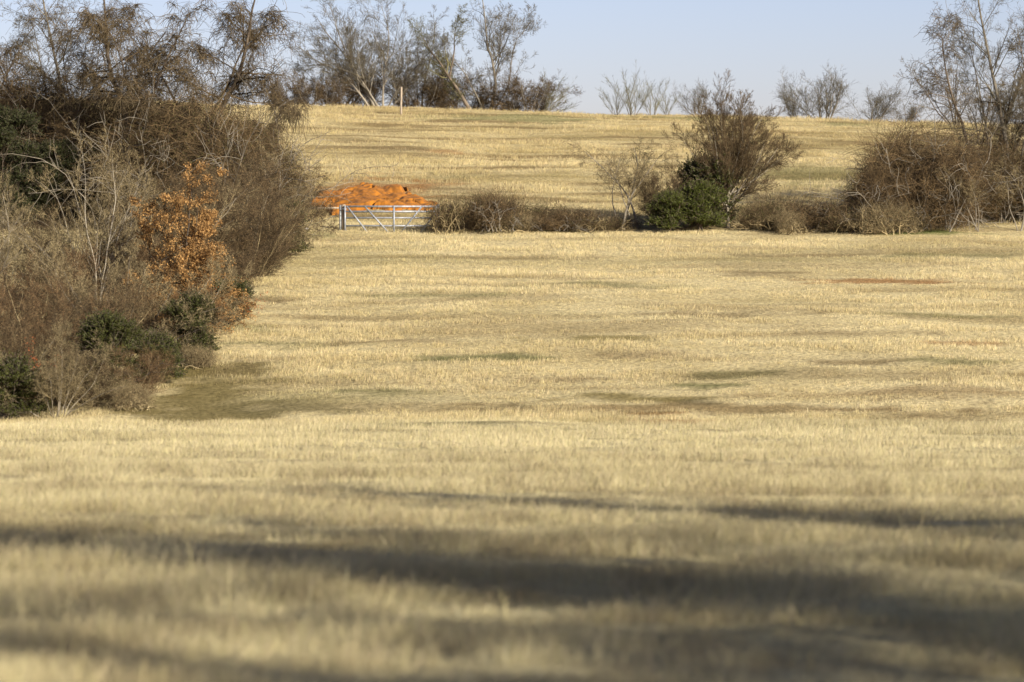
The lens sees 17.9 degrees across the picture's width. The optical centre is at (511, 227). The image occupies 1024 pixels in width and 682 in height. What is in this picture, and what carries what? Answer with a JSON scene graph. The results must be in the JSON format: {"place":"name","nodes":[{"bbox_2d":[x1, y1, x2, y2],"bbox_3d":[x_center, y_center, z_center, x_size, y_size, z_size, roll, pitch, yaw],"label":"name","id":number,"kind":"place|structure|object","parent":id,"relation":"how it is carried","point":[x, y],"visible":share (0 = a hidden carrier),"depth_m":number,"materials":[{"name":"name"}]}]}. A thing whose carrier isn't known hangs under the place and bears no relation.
{"place":"outdoors","nodes":[
{"label":"outdoors","id":0,"kind":"place"},
{"bbox_2d":[0,98,1023,681],"bbox_3d":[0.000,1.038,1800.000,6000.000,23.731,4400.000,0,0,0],"label":"ground","id":1,"kind":"structure","parent":0,"point":[168,408],"depth_m":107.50,"materials":[{"name":"beige plant"}]},
{"bbox_2d":[0,348,61,419],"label":"evergreen bush","id":2,"kind":"object","parent":1,"relation":"on","point":[12,371],"visible":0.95,"depth_m":95.70,"materials":[{"name":"green plant"}]},
{"bbox_2d":[0,102,67,227],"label":"evergreen tree","id":3,"kind":"object","parent":1,"relation":"on","point":[11,119],"visible":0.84,"depth_m":149.37,"materials":[{"name":"green plant"}]},
{"bbox_2d":[0,163,68,299],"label":"leafless shrub","id":4,"kind":"object","parent":1,"relation":"on","point":[6,256],"visible":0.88,"depth_m":113.34,"materials":[{"name":"brown plant"}]},
{"bbox_2d":[0,0,68,101],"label":"bare tree","id":5,"kind":"object","parent":1,"relation":"on","point":[9,50],"visible":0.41,"depth_m":163.16,"materials":[{"name":"brown plant"}]},
{"bbox_2d":[0,309,90,400],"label":"leafless shrub","id":6,"kind":"object","parent":1,"relation":"on","point":[69,333],"visible":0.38,"depth_m":99.59,"materials":[{"name":"brown plant"}]},
{"bbox_2d":[0,262,95,367],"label":"brown shrub","id":7,"kind":"object","parent":1,"relation":"on","point":[20,324],"visible":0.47,"depth_m":102.05,"materials":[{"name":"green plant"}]},
{"bbox_2d":[0,39,97,218],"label":"tangled mound","id":8,"kind":"object","parent":1,"relation":"on","point":[41,108],"visible":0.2,"depth_m":154.96,"materials":[{"name":"brown plant"}]},
{"bbox_2d":[0,237,107,341],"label":"brown shrub","id":9,"kind":"object","parent":1,"relation":"on","point":[78,273],"visible":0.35,"depth_m":111.45,"materials":[{"name":"brown plant"}]},
{"bbox_2d":[0,34,111,218],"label":"bare tree","id":10,"kind":"object","parent":1,"relation":"on","point":[7,84],"visible":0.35,"depth_m":154.15,"materials":[{"name":"brown plant"}]},
{"bbox_2d":[19,138,94,226],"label":"evergreen tree","id":11,"kind":"object","parent":1,"relation":"on","point":[69,162],"visible":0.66,"depth_m":150.49,"materials":[{"name":"green plant"}]},
{"bbox_2d":[0,270,119,370],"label":"brown shrub","id":12,"kind":"object","parent":1,"relation":"on","point":[44,315],"visible":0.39,"depth_m":105.52,"materials":[{"name":"brown plant"}]},
{"bbox_2d":[0,313,119,405],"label":"brown shrub","id":13,"kind":"object","parent":1,"relation":"on","point":[20,348],"visible":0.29,"depth_m":98.21,"materials":[{"name":"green plant"}]},
{"bbox_2d":[0,0,121,120],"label":"bare tree","id":14,"kind":"object","parent":1,"relation":"on","point":[34,32],"visible":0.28,"depth_m":159.09,"materials":[{"name":"brown plant"}]},
{"bbox_2d":[0,327,140,417],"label":"leafless shrub","id":15,"kind":"object","parent":1,"relation":"on","point":[58,383],"visible":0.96,"depth_m":95.95,"materials":[{"name":"brown plant"}]},
{"bbox_2d":[2,66,150,224],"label":"tangled mound","id":16,"kind":"object","parent":1,"relation":"on","point":[68,134],"visible":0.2,"depth_m":151.88,"materials":[{"name":"brown plant"}]},
{"bbox_2d":[0,194,160,300],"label":"brown shrub","id":17,"kind":"object","parent":1,"relation":"on","point":[46,241],"visible":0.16,"depth_m":120.90,"materials":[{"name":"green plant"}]},
{"bbox_2d":[36,344,128,409],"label":"brown shrub","id":18,"kind":"object","parent":1,"relation":"on","point":[100,399],"visible":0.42,"depth_m":98.20,"materials":[{"name":"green plant"}]},
{"bbox_2d":[15,268,160,361],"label":"brown shrub","id":19,"kind":"object","parent":1,"relation":"on","point":[121,303],"visible":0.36,"depth_m":106.24,"materials":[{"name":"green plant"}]},
{"bbox_2d":[75,141,138,220],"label":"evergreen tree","id":20,"kind":"object","parent":1,"relation":"on","point":[83,188],"visible":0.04,"depth_m":149.66,"materials":[{"name":"green plant"}]},
{"bbox_2d":[20,12,210,128],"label":"bare tree","id":21,"kind":"object","parent":1,"relation":"on","point":[72,61],"visible":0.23,"depth_m":154.70,"materials":[{"name":"brown plant"}]},
{"bbox_2d":[69,303,169,397],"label":"evergreen bush","id":22,"kind":"object","parent":1,"relation":"on","point":[118,329],"visible":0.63,"depth_m":99.67,"materials":[{"name":"green plant"}]},
{"bbox_2d":[78,341,175,396],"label":"brown shrub","id":23,"kind":"object","parent":1,"relation":"on","point":[149,377],"visible":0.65,"depth_m":99.62,"materials":[{"name":"brown plant"}]},
{"bbox_2d":[0,117,260,301],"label":"leafless shrub","id":24,"kind":"object","parent":1,"relation":"on","point":[105,240],"visible":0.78,"depth_m":116.87,"materials":[{"name":"brown plant"}]},
{"bbox_2d":[0,70,260,232],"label":"tangled mound","id":25,"kind":"object","parent":1,"relation":"on","point":[124,130],"visible":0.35,"depth_m":147.14,"materials":[{"name":"brown plant"}]},
{"bbox_2d":[7,225,254,359],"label":"leafless shrub","id":26,"kind":"object","parent":1,"relation":"on","point":[166,285],"visible":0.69,"depth_m":108.28,"materials":[{"name":"brown plant"}]},
{"bbox_2d":[105,378,156,412],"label":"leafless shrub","id":27,"kind":"object","parent":1,"relation":"on","point":[129,397],"visible":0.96,"depth_m":97.75,"materials":[{"name":"brown plant"}]},
{"bbox_2d":[69,229,198,310],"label":"brown shrub","id":28,"kind":"object","parent":1,"relation":"on","point":[147,256],"visible":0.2,"depth_m":117.72,"materials":[{"name":"brown plant"}]},
{"bbox_2d":[124,326,189,382],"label":"evergreen bush","id":29,"kind":"object","parent":1,"relation":"on","point":[166,342],"visible":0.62,"depth_m":102.69,"materials":[{"name":"green plant"}]},
{"bbox_2d":[97,278,232,354],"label":"brown shrub","id":30,"kind":"object","parent":1,"relation":"on","point":[152,295],"visible":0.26,"depth_m":109.33,"materials":[{"name":"plant"}]},
{"bbox_2d":[43,0,303,219],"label":"bare tree","id":31,"kind":"object","parent":1,"relation":"on","point":[129,14],"visible":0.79,"depth_m":150.97,"materials":[{"name":"brown plant"}]},
{"bbox_2d":[72,162,279,274],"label":"brown shrub","id":32,"kind":"object","parent":1,"relation":"on","point":[230,219],"visible":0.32,"depth_m":129.93,"materials":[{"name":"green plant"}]},
{"bbox_2d":[54,0,305,151],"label":"bare tree","id":33,"kind":"object","parent":1,"relation":"on","point":[119,77],"visible":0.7,"depth_m":149.99,"materials":[{"name":"brown plant"}]},
{"bbox_2d":[26,66,352,235],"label":"tangled mound","id":34,"kind":"object","parent":1,"relation":"on","point":[215,150],"visible":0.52,"depth_m":145.97,"materials":[{"name":"brown plant"}]},
{"bbox_2d":[122,159,256,334],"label":"oak tree","id":35,"kind":"object","parent":1,"relation":"on","point":[205,219],"visible":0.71,"depth_m":114.05,"materials":[{"name":"brown plant"}]},
{"bbox_2d":[159,285,222,351],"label":"evergreen bush","id":36,"kind":"object","parent":1,"relation":"on","point":[194,305],"visible":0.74,"depth_m":107.65,"materials":[{"name":"green plant"}]},
{"bbox_2d":[172,341,222,369],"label":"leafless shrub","id":37,"kind":"object","parent":1,"relation":"on","point":[201,358],"visible":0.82,"depth_m":106.28,"materials":[{"name":"brown plant"}]},
{"bbox_2d":[108,84,317,181],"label":"bush","id":38,"kind":"object","parent":1,"relation":"on","point":[296,116],"visible":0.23,"depth_m":151.75,"materials":[{"name":"brown plant"}]},
{"bbox_2d":[164,235,269,299],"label":"brown shrub","id":39,"kind":"object","parent":1,"relation":"on","point":[244,262],"visible":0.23,"depth_m":123.40,"materials":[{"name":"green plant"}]},
{"bbox_2d":[140,177,324,268],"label":"leafless shrub","id":40,"kind":"object","parent":1,"relation":"on","point":[309,228],"visible":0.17,"depth_m":134.40,"materials":[{"name":"brown plant"}]},
{"bbox_2d":[155,154,311,265],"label":"brown shrub","id":41,"kind":"object","parent":1,"relation":"on","point":[263,181],"visible":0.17,"depth_m":135.09,"materials":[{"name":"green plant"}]},
{"bbox_2d":[211,273,257,321],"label":"evergreen bush","id":42,"kind":"object","parent":1,"relation":"on","point":[241,285],"visible":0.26,"depth_m":116.69,"materials":[{"name":"green plant"}]},
{"bbox_2d":[162,184,308,278],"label":"brown shrub","id":43,"kind":"object","parent":1,"relation":"on","point":[270,249],"visible":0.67,"depth_m":130.22,"materials":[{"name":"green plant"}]},
{"bbox_2d":[180,172,306,263],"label":"leafless shrub","id":44,"kind":"object","parent":1,"relation":"on","point":[244,204],"visible":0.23,"depth_m":133.63,"materials":[{"name":"brown plant"}]},
{"bbox_2d":[156,142,341,244],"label":"brown shrub","id":45,"kind":"object","parent":1,"relation":"on","point":[287,196],"visible":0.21,"depth_m":139.81,"materials":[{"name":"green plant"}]},
{"bbox_2d":[175,126,336,237],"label":"brown shrub","id":46,"kind":"object","parent":1,"relation":"on","point":[319,176],"visible":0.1,"depth_m":147.83,"materials":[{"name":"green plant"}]},
{"bbox_2d":[203,135,330,222],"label":"leafless shrub","id":47,"kind":"object","parent":1,"relation":"on","point":[277,161],"visible":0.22,"depth_m":144.68,"materials":[{"name":"brown plant"}]},
{"bbox_2d":[147,89,400,228],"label":"tangled mound","id":48,"kind":"object","parent":1,"relation":"on","point":[293,178],"visible":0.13,"depth_m":148.94,"materials":[{"name":"brown plant"}]},
{"bbox_2d":[271,197,314,254],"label":"shrub","id":49,"kind":"object","parent":1,"relation":"on","point":[302,246],"visible":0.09,"depth_m":139.32,"materials":[{"name":"brown plant"}]},
{"bbox_2d":[265,72,321,104],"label":"leafless shrub","id":50,"kind":"object","parent":1,"relation":"on","point":[288,88],"visible":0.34,"depth_m":237.08,"materials":[{"name":"brown plant"}]},
{"bbox_2d":[284,67,354,105],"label":"leafless shrub","id":51,"kind":"object","parent":1,"relation":"on","point":[318,98],"visible":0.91,"depth_m":235.19,"materials":[{"name":"grey plant"}]},
{"bbox_2d":[294,16,404,105],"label":"bare tree","id":52,"kind":"object","parent":1,"relation":"on","point":[323,75],"visible":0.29,"depth_m":243.53,"materials":[{"name":"brown plant"}]},
{"bbox_2d":[322,69,391,106],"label":"leafless shrub","id":53,"kind":"object","parent":1,"relation":"on","point":[374,91],"visible":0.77,"depth_m":237.14,"materials":[{"name":"brown plant"}]},
{"bbox_2d":[285,0,452,106],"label":"bare tree","id":54,"kind":"object","parent":1,"relation":"on","point":[359,58],"visible":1,"depth_m":236.12,"materials":[{"name":"grey plant"}]},
{"bbox_2d":[311,182,436,214],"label":"earth heap","id":55,"kind":"object","parent":1,"relation":"on","point":[363,193],"visible":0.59,"depth_m":162.45,"materials":[{"name":"orange soil"}]},
{"bbox_2d":[344,205,436,231],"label":"gate","id":56,"kind":"structure","parent":1,"relation":"on","point":[377,218],"depth_m":149.96,"materials":[{"name":"metal"}]},
{"bbox_2d":[366,4,456,106],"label":"bare tree","id":57,"kind":"object","parent":1,"relation":"on","point":[415,51],"visible":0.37,"depth_m":244.44,"materials":[{"name":"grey plant"}]},
{"bbox_2d":[366,57,464,108],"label":"leafless shrub","id":58,"kind":"object","parent":1,"relation":"on","point":[414,101],"visible":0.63,"depth_m":238.04,"materials":[{"name":"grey plant"}]},
{"bbox_2d":[406,4,475,109],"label":"bare tree","id":59,"kind":"object","parent":1,"relation":"on","point":[451,83],"visible":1,"depth_m":234.99,"materials":[{"name":"brown plant"}]},
{"bbox_2d":[409,67,498,109],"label":"leafless shrub","id":60,"kind":"object","parent":1,"relation":"on","point":[473,103],"visible":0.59,"depth_m":238.65,"materials":[{"name":"brown plant"}]},
{"bbox_2d":[413,176,502,233],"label":"bramble","id":61,"kind":"object","parent":1,"relation":"on","point":[452,221],"visible":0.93,"depth_m":149.40,"materials":[{"name":"brown plant"}]},
{"bbox_2d":[432,0,545,110],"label":"bare tree","id":62,"kind":"object","parent":1,"relation":"on","point":[501,28],"visible":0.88,"depth_m":237.64,"materials":[{"name":"grey plant"}]},
{"bbox_2d":[457,181,540,231],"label":"bramble","id":63,"kind":"object","parent":1,"relation":"on","point":[491,213],"visible":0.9,"depth_m":148.91,"materials":[{"name":"brown plant"}]},
{"bbox_2d":[466,70,540,111],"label":"leafless shrub","id":64,"kind":"object","parent":1,"relation":"on","point":[481,98],"visible":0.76,"depth_m":238.24,"materials":[{"name":"brown plant"}]},
{"bbox_2d":[487,210,539,232],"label":"dead weeds","id":65,"kind":"object","parent":1,"relation":"on","point":[523,220],"visible":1,"depth_m":148.96,"materials":[{"name":"brown plant"}]},
{"bbox_2d":[461,190,588,230],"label":"bramble","id":66,"kind":"object","parent":1,"relation":"on","point":[537,209],"visible":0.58,"depth_m":150.05,"materials":[{"name":"brown plant"}]},
{"bbox_2d":[480,66,585,112],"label":"leafless shrub","id":67,"kind":"object","parent":1,"relation":"on","point":[535,105],"visible":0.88,"depth_m":236.43,"materials":[{"name":"grey plant"}]},
{"bbox_2d":[538,71,580,111],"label":"leafless shrub","id":68,"kind":"object","parent":1,"relation":"on","point":[550,102],"visible":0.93,"depth_m":235.97,"materials":[{"name":"grey plant"}]},
{"bbox_2d":[525,204,611,232],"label":"bramble","id":69,"kind":"object","parent":1,"relation":"on","point":[561,217],"visible":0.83,"depth_m":149.36,"materials":[{"name":"brown plant"}]},
{"bbox_2d":[560,137,638,228],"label":"sapling","id":70,"kind":"object","parent":1,"relation":"on","point":[609,169],"visible":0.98,"depth_m":151.43,"materials":[{"name":"brown plant"}]},
{"bbox_2d":[550,212,649,232],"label":"bramble","id":71,"kind":"object","parent":1,"relation":"on","point":[609,225],"visible":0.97,"depth_m":150.01,"materials":[{"name":"brown plant"}]},
{"bbox_2d":[597,82,630,114],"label":"leafless shrub","id":72,"kind":"object","parent":1,"relation":"on","point":[617,105],"visible":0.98,"depth_m":231.68,"materials":[{"name":"grey plant"}]},
{"bbox_2d":[595,133,660,215],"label":"sapling","id":73,"kind":"object","parent":1,"relation":"on","point":[644,153],"visible":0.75,"depth_m":153.36,"materials":[{"name":"brown plant"}]},
{"bbox_2d":[600,60,655,115],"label":"bare tree","id":74,"kind":"object","parent":1,"relation":"on","point":[630,106],"visible":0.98,"depth_m":231.75,"materials":[{"name":"grey plant"}]},
{"bbox_2d":[610,139,683,230],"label":"sapling","id":75,"kind":"object","parent":1,"relation":"on","point":[640,181],"visible":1,"depth_m":150.17,"materials":[{"name":"brown plant"}]},
{"bbox_2d":[626,70,669,114],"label":"leafless shrub","id":76,"kind":"object","parent":1,"relation":"on","point":[650,104],"visible":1,"depth_m":232.07,"materials":[{"name":"grey plant"}]},
{"bbox_2d":[643,186,690,231],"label":"evergreen bush","id":77,"kind":"object","parent":1,"relation":"on","point":[667,205],"visible":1,"depth_m":149.15,"materials":[{"name":"green plant"}]},
{"bbox_2d":[614,155,735,229],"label":"brown shrub","id":78,"kind":"object","parent":1,"relation":"on","point":[654,180],"visible":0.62,"depth_m":151.14,"materials":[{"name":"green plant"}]},
{"bbox_2d":[671,80,714,114],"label":"leafless shrub","id":79,"kind":"object","parent":1,"relation":"on","point":[702,92],"visible":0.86,"depth_m":235.44,"materials":[{"name":"grey plant"}]},
{"bbox_2d":[674,177,734,231],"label":"evergreen bush","id":80,"kind":"object","parent":1,"relation":"on","point":[701,211],"visible":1,"depth_m":149.43,"materials":[{"name":"green plant"}]},
{"bbox_2d":[664,147,745,226],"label":"evergreen bush","id":81,"kind":"object","parent":1,"relation":"on","point":[691,167],"visible":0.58,"depth_m":150.77,"materials":[{"name":"green plant"}]},
{"bbox_2d":[659,68,804,227],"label":"bare tree","id":82,"kind":"object","parent":1,"relation":"on","point":[736,156],"visible":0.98,"depth_m":150.78,"materials":[{"name":"brown plant"}]},
{"bbox_2d":[725,186,801,231],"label":"bramble","id":83,"kind":"object","parent":1,"relation":"on","point":[757,217],"visible":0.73,"depth_m":149.94,"materials":[{"name":"brown plant"}]},
{"bbox_2d":[767,204,813,235],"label":"dead weeds","id":84,"kind":"object","parent":1,"relation":"on","point":[790,221],"visible":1,"depth_m":148.97,"materials":[{"name":"brown plant"}]},
{"bbox_2d":[772,81,825,118],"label":"leafless shrub","id":85,"kind":"object","parent":1,"relation":"on","point":[793,113],"visible":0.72,"depth_m":239.43,"materials":[{"name":"grey plant"}]},
{"bbox_2d":[745,190,862,231],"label":"bramble","id":86,"kind":"object","parent":1,"relation":"on","point":[807,210],"visible":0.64,"depth_m":149.80,"materials":[{"name":"brown plant"}]},
{"bbox_2d":[776,59,862,118],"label":"bare tree","id":87,"kind":"object","parent":1,"relation":"on","point":[827,98],"visible":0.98,"depth_m":234.92,"materials":[{"name":"brown plant"}]},
{"bbox_2d":[802,196,864,231],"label":"bramble","id":88,"kind":"object","parent":1,"relation":"on","point":[839,221],"visible":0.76,"depth_m":148.88,"materials":[{"name":"brown plant"}]},
{"bbox_2d":[838,80,911,120],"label":"leafless shrub","id":89,"kind":"object","parent":1,"relation":"on","point":[879,100],"visible":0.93,"depth_m":236.64,"materials":[{"name":"grey plant"}]},
{"bbox_2d":[807,144,947,232],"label":"tangled mound","id":90,"kind":"object","parent":1,"relation":"on","point":[866,193],"visible":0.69,"depth_m":149.28,"materials":[{"name":"brown plant"}]},
{"bbox_2d":[842,195,932,234],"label":"dead weeds","id":91,"kind":"object","parent":1,"relation":"on","point":[876,217],"visible":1,"depth_m":148.10,"materials":[{"name":"brown plant"}]},
{"bbox_2d":[868,100,931,121],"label":"leafless shrub","id":92,"kind":"object","parent":1,"relation":"on","point":[910,116],"visible":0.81,"depth_m":235.29,"materials":[{"name":"grey plant"}]},
{"bbox_2d":[793,92,1023,232],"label":"tangled mound","id":93,"kind":"object","parent":1,"relation":"on","point":[927,161],"visible":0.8,"depth_m":149.90,"materials":[{"name":"brown plant"}]},
{"bbox_2d":[893,33,978,124],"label":"bare tree","id":94,"kind":"object","parent":1,"relation":"on","point":[955,74],"visible":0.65,"depth_m":225.54,"materials":[{"name":"brown plant"}]},
{"bbox_2d":[897,0,1023,219],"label":"bare tree","id":95,"kind":"object","parent":1,"relation":"on","point":[947,80],"visible":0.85,"depth_m":154.34,"materials":[{"name":"brown plant"}]},
{"bbox_2d":[935,163,988,231],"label":"sapling","id":96,"kind":"object","parent":1,"relation":"on","point":[961,179],"visible":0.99,"depth_m":148.89,"materials":[{"name":"brown plant"}]},
{"bbox_2d":[944,162,1002,231],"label":"sapling","id":97,"kind":"object","parent":1,"relation":"on","point":[973,188],"visible":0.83,"depth_m":149.55,"materials":[{"name":"brown plant"}]},
{"bbox_2d":[926,0,1023,220],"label":"bare tree","id":98,"kind":"object","parent":1,"relation":"on","point":[1003,109],"visible":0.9,"depth_m":154.35,"materials":[{"name":"grey plant"}]},
{"bbox_2d":[931,122,1023,228],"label":"tangled mound","id":99,"kind":"object","parent":1,"relation":"on","point":[999,198],"visible":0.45,"depth_m":153.01,"materials":[{"name":"brown plant"}]},
{"bbox_2d":[956,43,1022,143],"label":"bare tree","id":100,"kind":"object","parent":1,"relation":"on","point":[988,95],"visible":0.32,"depth_m":207.97,"materials":[{"name":"brown plant"}]},
{"bbox_2d":[987,138,1023,224],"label":"tangled mound","id":101,"kind":"object","parent":1,"relation":"on","point":[1022,169],"visible":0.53,"depth_m":153.12,"materials":[{"name":"brown plant"}]},
{"bbox_2d":[990,158,1023,230],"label":"sapling","id":102,"kind":"object","parent":1,"relation":"on","point":[1006,189],"visible":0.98,"depth_m":150.37,"materials":[{"name":"brown plant"}]},
{"bbox_2d":[990,13,1023,137],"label":"bare tree","id":103,"kind":"object","parent":1,"relation":"on","point":[1019,63],"visible":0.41,"depth_m":157.00,"materials":[{"name":"brown plant"}]},
{"bbox_2d":[0,0,1023,123],"label":"sky","id":104,"kind":"structure","parent":0,"point":[686,42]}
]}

